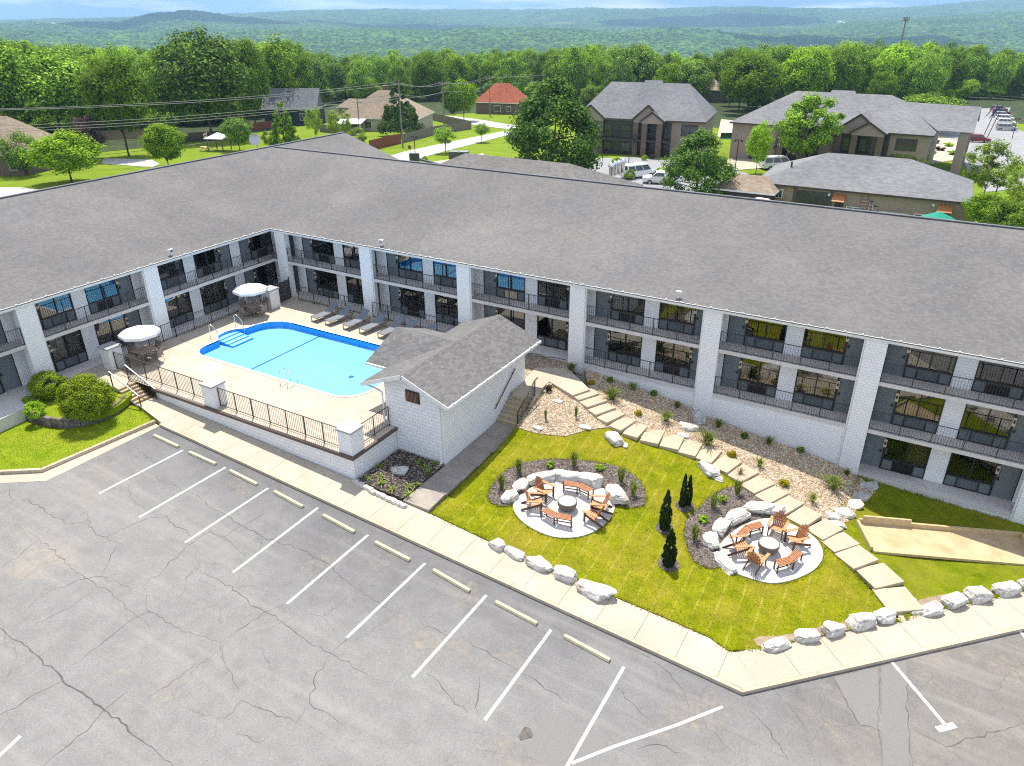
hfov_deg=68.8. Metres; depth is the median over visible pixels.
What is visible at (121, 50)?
tree
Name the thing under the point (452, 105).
tree
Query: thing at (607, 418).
path step
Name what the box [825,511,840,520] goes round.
boulder
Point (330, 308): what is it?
pool lounger
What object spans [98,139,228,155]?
power line
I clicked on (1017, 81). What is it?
tree
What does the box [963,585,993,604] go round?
boulder
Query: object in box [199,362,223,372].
deck patch
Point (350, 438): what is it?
pillar
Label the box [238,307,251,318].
patio chair
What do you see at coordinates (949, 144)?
flower clump
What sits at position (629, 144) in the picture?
lamp post
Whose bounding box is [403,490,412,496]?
grass tuft
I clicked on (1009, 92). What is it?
shrub
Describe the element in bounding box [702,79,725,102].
house
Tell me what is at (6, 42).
tree
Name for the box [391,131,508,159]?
road
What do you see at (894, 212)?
extension ladder
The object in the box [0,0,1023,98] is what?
hills
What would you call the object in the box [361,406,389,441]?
pool fence
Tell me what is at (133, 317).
door
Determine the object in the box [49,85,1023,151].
forest floor
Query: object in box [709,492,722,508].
grass tuft
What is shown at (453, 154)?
dumpster
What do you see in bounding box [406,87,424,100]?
shrub
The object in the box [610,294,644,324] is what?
window
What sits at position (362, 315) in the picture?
pool lounger
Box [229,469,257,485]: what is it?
wheel stop
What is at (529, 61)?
tree
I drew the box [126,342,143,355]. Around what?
patio chair
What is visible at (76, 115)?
shrub
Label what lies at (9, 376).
door
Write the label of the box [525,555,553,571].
boulder
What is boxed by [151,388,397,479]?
retaining wall
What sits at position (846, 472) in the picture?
grass tuft
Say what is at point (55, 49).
tree
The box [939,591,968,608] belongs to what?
boulder
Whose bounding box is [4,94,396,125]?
power line
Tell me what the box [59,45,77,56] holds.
tree
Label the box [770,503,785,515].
boulder
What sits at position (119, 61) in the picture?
tree
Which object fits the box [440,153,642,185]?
building
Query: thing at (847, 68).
tree
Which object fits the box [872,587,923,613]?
path step
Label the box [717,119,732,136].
paved court
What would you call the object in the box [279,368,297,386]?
pool ladder
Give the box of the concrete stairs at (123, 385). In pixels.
[77,365,157,407]
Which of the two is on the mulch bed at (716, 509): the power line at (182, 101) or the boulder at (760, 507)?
the boulder at (760, 507)
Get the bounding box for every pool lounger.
[310,301,339,322]
[324,304,353,325]
[342,308,370,330]
[359,312,387,334]
[377,316,405,339]
[405,319,417,327]
[426,323,436,329]
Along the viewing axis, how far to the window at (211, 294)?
52.46 m
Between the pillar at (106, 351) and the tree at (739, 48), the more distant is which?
the tree at (739, 48)
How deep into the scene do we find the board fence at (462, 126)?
171.77 m
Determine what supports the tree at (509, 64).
on the forest floor
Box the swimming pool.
[196,320,383,396]
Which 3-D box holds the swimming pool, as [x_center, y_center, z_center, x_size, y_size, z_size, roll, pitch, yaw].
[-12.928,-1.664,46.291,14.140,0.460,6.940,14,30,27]
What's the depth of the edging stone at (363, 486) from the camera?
35.35 m
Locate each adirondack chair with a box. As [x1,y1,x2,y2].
[521,489,543,510]
[530,476,555,502]
[582,503,608,527]
[590,492,612,514]
[722,533,752,556]
[742,546,769,575]
[766,510,789,539]
[784,524,811,550]
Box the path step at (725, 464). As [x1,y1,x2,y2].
[712,454,741,475]
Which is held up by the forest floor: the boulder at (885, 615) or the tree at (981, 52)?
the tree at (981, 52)
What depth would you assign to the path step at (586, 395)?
41.43 m
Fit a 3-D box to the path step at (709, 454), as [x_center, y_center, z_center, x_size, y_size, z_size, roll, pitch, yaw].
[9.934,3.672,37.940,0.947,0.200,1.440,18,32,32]
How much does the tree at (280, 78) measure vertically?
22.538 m
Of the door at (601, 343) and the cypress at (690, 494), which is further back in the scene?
the door at (601, 343)
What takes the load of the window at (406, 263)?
in the motel
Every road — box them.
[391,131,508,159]
[449,116,517,128]
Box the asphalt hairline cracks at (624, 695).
[10,445,1021,765]
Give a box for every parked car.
[970,133,991,142]
[990,105,1008,110]
[992,108,1010,113]
[993,111,1012,116]
[995,114,1014,120]
[995,123,1018,130]
[996,118,1017,125]
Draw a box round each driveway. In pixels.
[0,187,37,196]
[101,158,159,166]
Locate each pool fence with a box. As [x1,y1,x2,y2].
[113,351,202,397]
[121,294,261,360]
[217,387,338,445]
[297,286,361,312]
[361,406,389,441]
[371,302,460,330]
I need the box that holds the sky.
[0,0,983,19]
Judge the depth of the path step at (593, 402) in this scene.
41.00 m
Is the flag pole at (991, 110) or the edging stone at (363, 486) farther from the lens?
the flag pole at (991, 110)
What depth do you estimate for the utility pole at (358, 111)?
169.95 m
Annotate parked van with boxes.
[619,162,655,178]
[758,155,789,169]
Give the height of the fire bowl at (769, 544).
0.450 m
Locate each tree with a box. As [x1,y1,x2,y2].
[0,35,50,122]
[0,46,90,131]
[0,128,34,175]
[1,37,37,53]
[2,38,36,56]
[18,129,106,182]
[32,45,54,54]
[36,39,48,50]
[43,42,76,61]
[44,43,66,52]
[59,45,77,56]
[68,42,89,54]
[69,115,106,159]
[71,61,109,126]
[73,50,105,64]
[74,45,110,58]
[74,50,157,155]
[75,53,103,68]
[98,53,139,103]
[99,39,136,71]
[112,45,135,60]
[120,44,137,57]
[130,50,172,108]
[133,45,190,130]
[133,46,146,56]
[137,122,186,164]
[142,23,258,130]
[200,59,251,123]
[218,117,253,150]
[227,36,272,122]
[257,41,308,74]
[258,29,316,87]
[260,130,280,145]
[267,101,301,144]
[280,38,314,76]
[303,56,330,97]
[303,107,321,136]
[311,49,332,60]
[316,52,338,64]
[316,55,347,101]
[325,109,351,134]
[337,54,352,71]
[343,58,378,98]
[345,53,369,77]
[347,127,366,142]
[348,56,373,88]
[358,51,367,61]
[366,51,375,61]
[366,54,391,87]
[375,79,424,134]
[384,60,412,97]
[386,48,403,63]
[387,53,402,81]
[401,56,419,90]
[406,54,419,77]
[408,50,446,100]
[416,49,450,98]
[431,53,457,79]
[433,126,458,152]
[434,47,462,59]
[440,82,463,114]
[442,52,471,86]
[453,76,477,117]
[463,51,475,66]
[465,59,481,88]
[471,47,487,74]
[473,123,490,141]
[477,53,502,84]
[486,48,506,59]
[488,51,504,70]
[491,51,532,93]
[502,55,523,82]
[504,74,604,170]
[519,47,538,60]
[519,53,541,85]
[531,49,558,84]
[541,52,565,85]
[555,46,572,55]
[557,45,591,99]
[578,44,601,58]
[582,43,608,80]
[584,57,609,96]
[587,42,608,55]
[592,57,611,87]
[602,52,615,63]
[602,55,635,87]
[605,42,626,62]
[616,44,666,81]
[629,42,644,80]
[652,62,679,82]
[656,52,678,67]
[658,128,740,194]
[670,50,686,65]
[674,59,714,97]
[685,59,704,89]
[692,50,714,78]
[705,51,721,73]
[709,47,742,81]
[716,47,759,109]
[717,50,785,113]
[717,53,741,105]
[735,44,748,51]
[745,119,774,172]
[747,53,782,108]
[755,43,774,55]
[764,43,795,101]
[769,91,846,158]
[779,44,836,93]
[787,44,836,94]
[820,43,865,91]
[822,41,844,51]
[830,39,872,93]
[834,39,855,49]
[849,45,878,92]
[856,48,881,93]
[860,40,880,51]
[865,69,899,94]
[866,37,888,48]
[866,43,920,96]
[877,45,889,51]
[886,41,925,91]
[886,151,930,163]
[896,40,915,48]
[902,91,969,105]
[904,51,950,95]
[915,39,951,52]
[919,40,944,56]
[922,46,955,91]
[938,47,971,93]
[943,39,967,50]
[948,44,969,56]
[961,191,1013,223]
[962,137,1023,194]
[964,44,988,54]
[964,50,988,82]
[967,43,991,77]
[977,197,1023,226]
[981,52,1016,98]
[983,46,1017,76]
[993,48,1019,59]
[1004,165,1023,205]
[1007,51,1023,98]
[1008,200,1023,223]
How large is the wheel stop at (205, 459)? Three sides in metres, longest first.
1.930 x 0.180 x 0.125 m
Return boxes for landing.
[513,368,589,399]
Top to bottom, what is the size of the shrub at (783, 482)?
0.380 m
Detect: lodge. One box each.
[579,80,717,157]
[729,90,981,174]
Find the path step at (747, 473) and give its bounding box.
[727,464,758,482]
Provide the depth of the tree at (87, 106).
166.62 m
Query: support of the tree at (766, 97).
on the forest floor
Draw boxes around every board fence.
[97,128,155,139]
[188,131,227,141]
[249,121,271,129]
[319,124,356,135]
[369,134,400,148]
[401,126,435,142]
[433,113,468,123]
[436,121,470,133]
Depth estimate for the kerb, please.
28.99 m
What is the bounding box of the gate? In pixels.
[275,277,290,302]
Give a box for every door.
[0,320,7,344]
[0,353,21,391]
[35,306,43,329]
[46,341,56,371]
[117,275,135,303]
[125,309,141,327]
[219,244,232,269]
[224,276,238,304]
[238,238,251,262]
[244,269,255,297]
[288,235,294,255]
[293,265,299,289]
[301,237,313,259]
[305,268,317,293]
[374,250,377,272]
[377,282,380,307]
[386,253,398,275]
[389,285,401,312]
[483,270,496,295]
[484,304,496,317]
[566,322,568,350]
[567,286,569,309]
[593,327,609,358]
[595,291,610,317]
[603,124,611,136]
[603,141,610,153]
[621,142,629,154]
[622,124,630,137]
[639,143,648,155]
[641,125,650,138]
[661,144,665,156]
[662,126,667,139]
[688,347,698,378]
[693,309,702,335]
[720,354,741,388]
[726,315,746,344]
[795,189,829,205]
[832,378,855,413]
[834,202,843,207]
[840,137,849,150]
[842,337,865,367]
[855,138,867,152]
[860,433,886,467]
[871,386,898,422]
[883,344,908,375]
[989,464,1022,500]
[1005,414,1023,452]
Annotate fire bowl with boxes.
[557,495,576,511]
[758,536,779,554]
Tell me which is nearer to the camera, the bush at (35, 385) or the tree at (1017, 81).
the bush at (35, 385)
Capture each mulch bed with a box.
[488,459,645,507]
[684,486,770,568]
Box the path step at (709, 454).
[695,445,721,463]
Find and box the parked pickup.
[642,170,680,184]
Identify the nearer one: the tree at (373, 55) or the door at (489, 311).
the door at (489, 311)
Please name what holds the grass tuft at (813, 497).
on the gravel bed at (653, 417)
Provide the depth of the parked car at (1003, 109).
218.24 m
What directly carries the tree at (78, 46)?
on the forest floor
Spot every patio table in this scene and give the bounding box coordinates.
[129,345,157,364]
[242,301,264,317]
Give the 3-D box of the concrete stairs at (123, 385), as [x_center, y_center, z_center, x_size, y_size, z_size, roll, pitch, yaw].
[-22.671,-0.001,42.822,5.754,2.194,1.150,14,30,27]
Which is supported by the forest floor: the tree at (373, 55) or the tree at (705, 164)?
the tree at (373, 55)
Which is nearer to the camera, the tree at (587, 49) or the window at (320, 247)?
the window at (320, 247)
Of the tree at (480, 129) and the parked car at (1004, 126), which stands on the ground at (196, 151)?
the tree at (480, 129)
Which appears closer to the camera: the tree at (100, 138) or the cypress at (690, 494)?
the cypress at (690, 494)
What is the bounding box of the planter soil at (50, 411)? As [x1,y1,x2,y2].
[32,375,132,420]
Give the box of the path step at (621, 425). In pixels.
[609,417,635,432]
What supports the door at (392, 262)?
in the motel
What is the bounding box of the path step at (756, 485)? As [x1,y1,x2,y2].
[741,476,773,494]
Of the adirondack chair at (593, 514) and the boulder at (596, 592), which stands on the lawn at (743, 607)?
the boulder at (596, 592)
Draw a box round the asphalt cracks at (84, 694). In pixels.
[0,485,678,764]
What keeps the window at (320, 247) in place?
in the motel
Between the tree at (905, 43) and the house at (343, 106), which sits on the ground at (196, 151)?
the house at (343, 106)
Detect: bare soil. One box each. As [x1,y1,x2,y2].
[502,550,577,585]
[753,620,878,645]
[918,589,994,605]
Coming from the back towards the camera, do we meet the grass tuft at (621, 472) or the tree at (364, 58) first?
the tree at (364, 58)
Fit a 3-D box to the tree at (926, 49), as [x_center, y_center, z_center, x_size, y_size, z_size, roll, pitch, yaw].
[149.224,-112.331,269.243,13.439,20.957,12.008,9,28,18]
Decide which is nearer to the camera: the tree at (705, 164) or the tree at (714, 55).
the tree at (705, 164)
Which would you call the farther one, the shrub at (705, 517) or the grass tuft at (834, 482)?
the grass tuft at (834, 482)
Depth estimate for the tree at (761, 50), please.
269.14 m
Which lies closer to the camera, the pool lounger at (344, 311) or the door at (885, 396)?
the door at (885, 396)
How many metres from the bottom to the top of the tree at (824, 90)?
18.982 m
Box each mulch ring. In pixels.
[656,523,673,534]
[658,557,679,571]
[675,500,693,512]
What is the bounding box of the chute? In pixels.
[409,153,439,163]
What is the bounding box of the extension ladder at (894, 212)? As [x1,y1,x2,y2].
[879,211,908,214]
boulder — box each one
[390,466,408,474]
[488,538,505,551]
[500,489,518,503]
[504,546,525,561]
[512,478,528,491]
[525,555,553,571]
[527,471,555,485]
[532,425,543,430]
[551,399,562,403]
[552,469,578,483]
[554,565,577,583]
[576,579,616,602]
[578,424,590,429]
[578,472,602,488]
[604,431,624,446]
[605,484,628,503]
[677,432,688,438]
[679,421,698,431]
[691,409,705,423]
[697,460,719,476]
[703,531,720,549]
[712,476,723,482]
[712,517,730,537]
[713,551,737,575]
[725,507,750,526]
[742,501,775,514]
[761,636,791,652]
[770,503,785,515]
[794,628,820,642]
[821,620,845,637]
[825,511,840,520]
[830,520,846,528]
[833,507,855,518]
[845,612,876,631]
[848,499,863,509]
[853,491,870,501]
[860,481,878,490]
[873,607,896,623]
[911,610,921,615]
[921,600,944,616]
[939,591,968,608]
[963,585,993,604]
[991,580,1021,597]
[1016,578,1023,589]
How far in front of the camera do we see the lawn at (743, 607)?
31.79 m
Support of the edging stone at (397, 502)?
on the ground at (196, 151)
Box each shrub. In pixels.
[13,114,32,123]
[21,113,58,132]
[56,109,88,133]
[138,115,152,128]
[144,108,179,126]
[177,106,206,125]
[216,101,241,120]
[243,105,256,118]
[250,101,263,115]
[322,87,334,102]
[332,89,345,102]
[337,83,349,99]
[346,83,364,98]
[363,85,381,97]
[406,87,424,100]
[428,80,449,99]
[482,81,492,92]
[522,81,546,96]
[544,384,552,391]
[546,460,555,467]
[580,83,604,101]
[596,463,604,470]
[606,376,612,382]
[624,169,635,179]
[634,409,642,415]
[650,390,656,395]
[698,514,708,523]
[718,495,727,502]
[726,450,737,457]
[741,432,748,438]
[742,99,761,107]
[758,96,774,106]
[779,478,789,486]
[797,446,804,452]
[896,92,906,99]
[904,87,937,98]
[940,87,956,100]
[953,92,962,99]
[956,78,981,98]
[973,81,992,98]
[979,82,1006,98]
[1004,85,1023,96]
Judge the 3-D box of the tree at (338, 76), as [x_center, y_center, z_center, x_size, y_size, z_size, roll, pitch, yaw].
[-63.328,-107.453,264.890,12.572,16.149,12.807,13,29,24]
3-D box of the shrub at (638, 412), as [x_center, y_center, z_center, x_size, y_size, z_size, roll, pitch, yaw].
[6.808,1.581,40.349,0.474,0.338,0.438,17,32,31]
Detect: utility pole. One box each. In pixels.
[353,100,361,129]
[393,81,403,144]
[438,81,444,124]
[489,75,490,115]
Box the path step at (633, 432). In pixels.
[622,424,647,440]
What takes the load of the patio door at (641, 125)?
in the lodge at (658, 118)
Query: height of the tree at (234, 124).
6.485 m
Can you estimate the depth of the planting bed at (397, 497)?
36.28 m
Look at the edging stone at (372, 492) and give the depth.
35.04 m
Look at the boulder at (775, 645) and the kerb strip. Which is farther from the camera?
the kerb strip
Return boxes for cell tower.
[900,17,909,43]
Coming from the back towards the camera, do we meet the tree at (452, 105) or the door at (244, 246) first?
the tree at (452, 105)
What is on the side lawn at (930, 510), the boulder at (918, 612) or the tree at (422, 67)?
the boulder at (918, 612)
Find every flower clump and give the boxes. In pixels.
[936,146,945,150]
[943,142,953,146]
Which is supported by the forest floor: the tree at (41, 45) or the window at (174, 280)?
the tree at (41, 45)
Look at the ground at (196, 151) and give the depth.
137.90 m
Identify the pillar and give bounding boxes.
[97,341,125,369]
[199,377,227,408]
[262,285,280,308]
[335,420,364,455]
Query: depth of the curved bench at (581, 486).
35.07 m
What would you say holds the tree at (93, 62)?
on the forest floor
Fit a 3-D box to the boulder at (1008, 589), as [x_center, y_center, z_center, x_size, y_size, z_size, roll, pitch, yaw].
[20.297,8.497,30.703,1.161,0.505,0.556,-9,24,-11]
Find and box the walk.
[0,391,48,432]
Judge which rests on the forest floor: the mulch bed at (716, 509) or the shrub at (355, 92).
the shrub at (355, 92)
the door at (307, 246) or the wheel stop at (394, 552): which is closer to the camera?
the wheel stop at (394, 552)
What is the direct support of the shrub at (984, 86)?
on the forest floor
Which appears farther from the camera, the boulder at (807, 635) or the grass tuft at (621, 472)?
the grass tuft at (621, 472)
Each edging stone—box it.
[356,481,364,486]
[360,484,368,489]
[369,489,376,494]
[380,493,386,499]
[384,496,391,501]
[390,497,396,504]
[395,500,401,506]
[399,502,406,508]
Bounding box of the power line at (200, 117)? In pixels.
[0,96,398,129]
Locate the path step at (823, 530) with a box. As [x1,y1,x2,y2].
[808,519,842,540]
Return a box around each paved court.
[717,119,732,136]
[930,135,956,163]
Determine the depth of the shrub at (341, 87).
262.31 m
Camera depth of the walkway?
36.79 m
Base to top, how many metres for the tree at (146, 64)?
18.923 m
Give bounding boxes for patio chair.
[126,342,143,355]
[127,354,142,365]
[149,346,164,363]
[151,339,163,354]
[238,298,246,310]
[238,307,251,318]
[255,304,267,318]
[257,296,269,310]
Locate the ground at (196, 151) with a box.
[0,113,1023,590]
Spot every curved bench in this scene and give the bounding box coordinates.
[540,507,571,527]
[563,480,593,498]
[735,521,763,541]
[773,550,802,573]
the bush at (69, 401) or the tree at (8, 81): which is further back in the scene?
the tree at (8, 81)
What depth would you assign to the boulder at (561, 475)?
35.93 m
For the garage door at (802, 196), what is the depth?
90.59 m
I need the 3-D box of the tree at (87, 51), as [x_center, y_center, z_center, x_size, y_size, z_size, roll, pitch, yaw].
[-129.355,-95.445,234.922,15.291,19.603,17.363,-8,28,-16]
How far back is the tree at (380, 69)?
289.97 m
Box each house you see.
[0,116,55,175]
[261,88,325,124]
[336,98,362,114]
[337,85,434,131]
[360,314,541,465]
[475,83,527,113]
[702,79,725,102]
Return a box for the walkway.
[403,422,513,513]
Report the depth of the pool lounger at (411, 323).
48.59 m
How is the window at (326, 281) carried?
in the motel
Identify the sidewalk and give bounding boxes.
[138,397,1023,687]
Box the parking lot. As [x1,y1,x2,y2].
[0,426,1023,765]
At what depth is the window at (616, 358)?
44.43 m
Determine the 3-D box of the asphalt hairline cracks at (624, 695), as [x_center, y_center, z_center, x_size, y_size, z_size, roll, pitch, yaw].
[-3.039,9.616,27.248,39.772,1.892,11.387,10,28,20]
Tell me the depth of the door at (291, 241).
55.05 m
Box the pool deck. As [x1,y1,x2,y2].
[96,293,443,451]
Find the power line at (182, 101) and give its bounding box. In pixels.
[4,82,392,108]
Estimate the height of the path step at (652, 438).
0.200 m
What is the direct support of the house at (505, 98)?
on the ground at (196, 151)
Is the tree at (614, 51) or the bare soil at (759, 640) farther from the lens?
the tree at (614, 51)
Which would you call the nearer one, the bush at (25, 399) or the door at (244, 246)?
the bush at (25, 399)
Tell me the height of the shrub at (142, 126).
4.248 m
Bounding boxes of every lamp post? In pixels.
[626,133,634,163]
[734,139,742,172]
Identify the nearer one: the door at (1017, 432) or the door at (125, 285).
the door at (1017, 432)
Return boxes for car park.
[582,157,749,191]
[939,108,1023,191]
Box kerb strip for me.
[433,153,483,162]
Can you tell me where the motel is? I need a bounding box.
[0,132,1023,524]
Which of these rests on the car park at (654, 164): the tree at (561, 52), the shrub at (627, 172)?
the shrub at (627, 172)
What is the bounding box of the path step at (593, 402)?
[579,395,607,408]
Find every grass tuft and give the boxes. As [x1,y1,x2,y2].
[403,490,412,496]
[495,471,507,488]
[514,457,528,472]
[565,361,579,370]
[566,451,580,466]
[601,383,624,399]
[616,466,629,481]
[624,379,639,389]
[629,479,642,495]
[658,408,679,421]
[672,400,682,407]
[689,523,704,539]
[690,424,725,445]
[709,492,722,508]
[711,416,730,427]
[732,476,745,494]
[737,466,752,475]
[753,456,768,466]
[762,435,777,444]
[803,490,823,502]
[811,468,849,489]
[842,467,852,475]
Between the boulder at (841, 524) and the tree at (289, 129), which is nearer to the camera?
the boulder at (841, 524)
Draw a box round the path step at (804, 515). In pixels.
[786,506,821,528]
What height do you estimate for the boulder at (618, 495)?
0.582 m
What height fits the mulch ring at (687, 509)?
0.439 m
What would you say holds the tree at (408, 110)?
on the ground at (196, 151)
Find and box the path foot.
[896,614,921,621]
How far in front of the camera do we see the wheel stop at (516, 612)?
28.80 m
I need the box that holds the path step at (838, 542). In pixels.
[819,532,859,552]
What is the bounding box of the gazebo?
[204,132,231,151]
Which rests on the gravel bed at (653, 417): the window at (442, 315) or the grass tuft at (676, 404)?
the grass tuft at (676, 404)
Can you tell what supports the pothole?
on the parking lot
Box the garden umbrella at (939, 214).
[922,211,954,219]
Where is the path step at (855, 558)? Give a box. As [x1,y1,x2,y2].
[834,545,878,571]
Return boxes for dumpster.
[448,150,468,158]
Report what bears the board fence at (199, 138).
on the ground at (196, 151)
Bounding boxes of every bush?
[22,395,42,405]
[23,401,46,418]
[26,369,67,400]
[53,372,117,421]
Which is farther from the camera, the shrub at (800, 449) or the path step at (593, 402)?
the path step at (593, 402)
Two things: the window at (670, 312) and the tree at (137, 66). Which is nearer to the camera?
the window at (670, 312)
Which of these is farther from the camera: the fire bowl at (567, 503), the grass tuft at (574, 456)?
the grass tuft at (574, 456)
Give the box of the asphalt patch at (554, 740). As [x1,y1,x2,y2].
[524,660,908,765]
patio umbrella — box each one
[118,325,160,361]
[232,283,267,315]
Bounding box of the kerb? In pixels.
[0,420,1023,694]
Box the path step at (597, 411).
[587,403,615,417]
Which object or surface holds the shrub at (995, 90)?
on the forest floor
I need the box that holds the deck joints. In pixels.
[125,300,438,442]
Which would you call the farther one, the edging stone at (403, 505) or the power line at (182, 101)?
the power line at (182, 101)
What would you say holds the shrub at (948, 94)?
on the forest floor
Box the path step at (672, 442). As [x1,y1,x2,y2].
[659,434,684,452]
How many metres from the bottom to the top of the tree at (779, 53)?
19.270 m
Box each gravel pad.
[513,481,614,538]
[719,518,822,583]
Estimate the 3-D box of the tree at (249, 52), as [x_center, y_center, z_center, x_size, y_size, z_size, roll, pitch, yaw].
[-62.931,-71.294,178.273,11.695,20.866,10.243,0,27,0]
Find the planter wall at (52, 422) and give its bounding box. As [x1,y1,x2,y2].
[26,395,127,428]
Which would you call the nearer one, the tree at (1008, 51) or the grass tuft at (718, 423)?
the grass tuft at (718, 423)
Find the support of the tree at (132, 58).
on the forest floor
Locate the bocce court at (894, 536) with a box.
[856,515,1023,565]
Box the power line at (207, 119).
[9,98,398,131]
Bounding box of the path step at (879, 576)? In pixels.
[854,563,903,588]
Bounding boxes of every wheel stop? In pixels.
[153,434,179,447]
[188,451,216,465]
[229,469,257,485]
[273,490,303,508]
[322,514,355,533]
[374,541,410,561]
[432,568,470,592]
[494,600,537,625]
[563,634,610,662]
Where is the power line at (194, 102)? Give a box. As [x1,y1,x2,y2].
[13,83,402,109]
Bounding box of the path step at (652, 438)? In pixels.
[640,430,664,446]
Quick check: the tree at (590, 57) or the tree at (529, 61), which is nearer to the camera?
the tree at (590, 57)
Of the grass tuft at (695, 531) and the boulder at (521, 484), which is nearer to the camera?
the grass tuft at (695, 531)
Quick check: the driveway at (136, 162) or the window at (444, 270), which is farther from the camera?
the driveway at (136, 162)
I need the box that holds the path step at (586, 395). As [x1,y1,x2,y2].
[574,389,598,401]
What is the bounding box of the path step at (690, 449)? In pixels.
[677,440,702,458]
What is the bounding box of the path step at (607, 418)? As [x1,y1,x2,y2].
[596,410,624,425]
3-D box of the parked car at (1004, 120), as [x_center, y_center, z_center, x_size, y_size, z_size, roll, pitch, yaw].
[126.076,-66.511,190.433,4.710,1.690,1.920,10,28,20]
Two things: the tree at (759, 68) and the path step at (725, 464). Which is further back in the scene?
the tree at (759, 68)
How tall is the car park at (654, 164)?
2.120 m
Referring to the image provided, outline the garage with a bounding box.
[762,153,973,220]
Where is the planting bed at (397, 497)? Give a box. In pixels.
[359,450,444,501]
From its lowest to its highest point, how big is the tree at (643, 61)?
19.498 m
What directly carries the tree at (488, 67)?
on the forest floor
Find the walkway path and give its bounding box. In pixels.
[726,158,762,170]
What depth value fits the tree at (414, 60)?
299.18 m
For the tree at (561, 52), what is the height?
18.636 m
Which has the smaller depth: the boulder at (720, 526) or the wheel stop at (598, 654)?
the wheel stop at (598, 654)
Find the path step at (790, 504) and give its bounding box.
[774,495,803,514]
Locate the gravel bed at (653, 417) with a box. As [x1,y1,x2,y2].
[516,368,873,523]
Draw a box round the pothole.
[518,727,532,739]
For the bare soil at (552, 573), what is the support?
on the lawn at (743, 607)
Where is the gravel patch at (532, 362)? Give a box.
[525,353,574,385]
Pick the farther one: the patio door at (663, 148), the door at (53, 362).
the patio door at (663, 148)
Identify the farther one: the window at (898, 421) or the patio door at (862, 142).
the patio door at (862, 142)
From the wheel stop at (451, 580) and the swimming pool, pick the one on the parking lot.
the wheel stop at (451, 580)
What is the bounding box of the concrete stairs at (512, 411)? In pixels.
[497,377,539,427]
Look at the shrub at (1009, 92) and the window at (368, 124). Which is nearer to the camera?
the window at (368, 124)
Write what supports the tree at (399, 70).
on the forest floor
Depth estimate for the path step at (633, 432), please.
39.02 m
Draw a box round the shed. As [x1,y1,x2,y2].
[712,174,779,199]
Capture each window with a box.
[0,380,4,393]
[8,161,17,169]
[38,293,76,329]
[48,330,88,371]
[84,279,121,313]
[94,314,131,346]
[160,259,186,289]
[165,291,193,327]
[193,248,221,277]
[200,279,228,314]
[250,232,272,259]
[254,261,277,285]
[299,113,305,120]
[312,239,334,263]
[315,270,338,298]
[342,245,359,268]
[345,276,363,304]
[364,121,371,127]
[398,255,422,281]
[400,287,425,318]
[405,389,419,404]
[433,261,456,287]
[435,294,457,325]
[494,105,500,111]
[496,273,524,301]
[497,307,524,329]
[537,280,567,309]
[537,315,566,350]
[608,330,641,366]
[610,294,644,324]
[654,340,690,377]
[658,302,694,334]
[681,124,697,135]
[737,358,780,397]
[744,319,787,352]
[775,189,782,197]
[792,369,838,410]
[800,329,846,364]
[880,437,931,478]
[891,390,945,433]
[894,138,917,151]
[903,348,957,385]
[942,453,998,495]
[956,404,1015,449]
[971,360,1023,399]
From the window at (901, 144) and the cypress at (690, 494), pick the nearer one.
the cypress at (690, 494)
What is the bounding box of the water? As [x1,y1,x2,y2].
[720,133,731,138]
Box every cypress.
[658,489,672,531]
[661,528,677,567]
[678,473,687,507]
[686,475,692,505]
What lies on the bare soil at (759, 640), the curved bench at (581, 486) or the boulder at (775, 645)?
the boulder at (775, 645)
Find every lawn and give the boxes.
[0,404,151,469]
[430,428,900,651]
[843,476,1023,619]
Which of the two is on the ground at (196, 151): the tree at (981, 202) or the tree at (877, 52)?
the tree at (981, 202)
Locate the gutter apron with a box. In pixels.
[0,424,158,482]
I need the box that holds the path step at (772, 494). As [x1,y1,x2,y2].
[755,486,787,502]
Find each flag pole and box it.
[984,104,998,134]
[987,104,1003,136]
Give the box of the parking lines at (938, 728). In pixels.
[0,450,1023,765]
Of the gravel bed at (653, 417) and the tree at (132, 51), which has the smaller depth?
the gravel bed at (653, 417)
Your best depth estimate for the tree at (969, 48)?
307.68 m
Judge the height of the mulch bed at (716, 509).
0.754 m
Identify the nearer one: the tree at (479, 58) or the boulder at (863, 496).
the boulder at (863, 496)
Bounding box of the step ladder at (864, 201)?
[859,194,868,208]
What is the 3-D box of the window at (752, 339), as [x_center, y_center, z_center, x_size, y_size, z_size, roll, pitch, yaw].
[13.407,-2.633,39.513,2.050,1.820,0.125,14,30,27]
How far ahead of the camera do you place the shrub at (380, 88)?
262.39 m
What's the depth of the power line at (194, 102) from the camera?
124.34 m

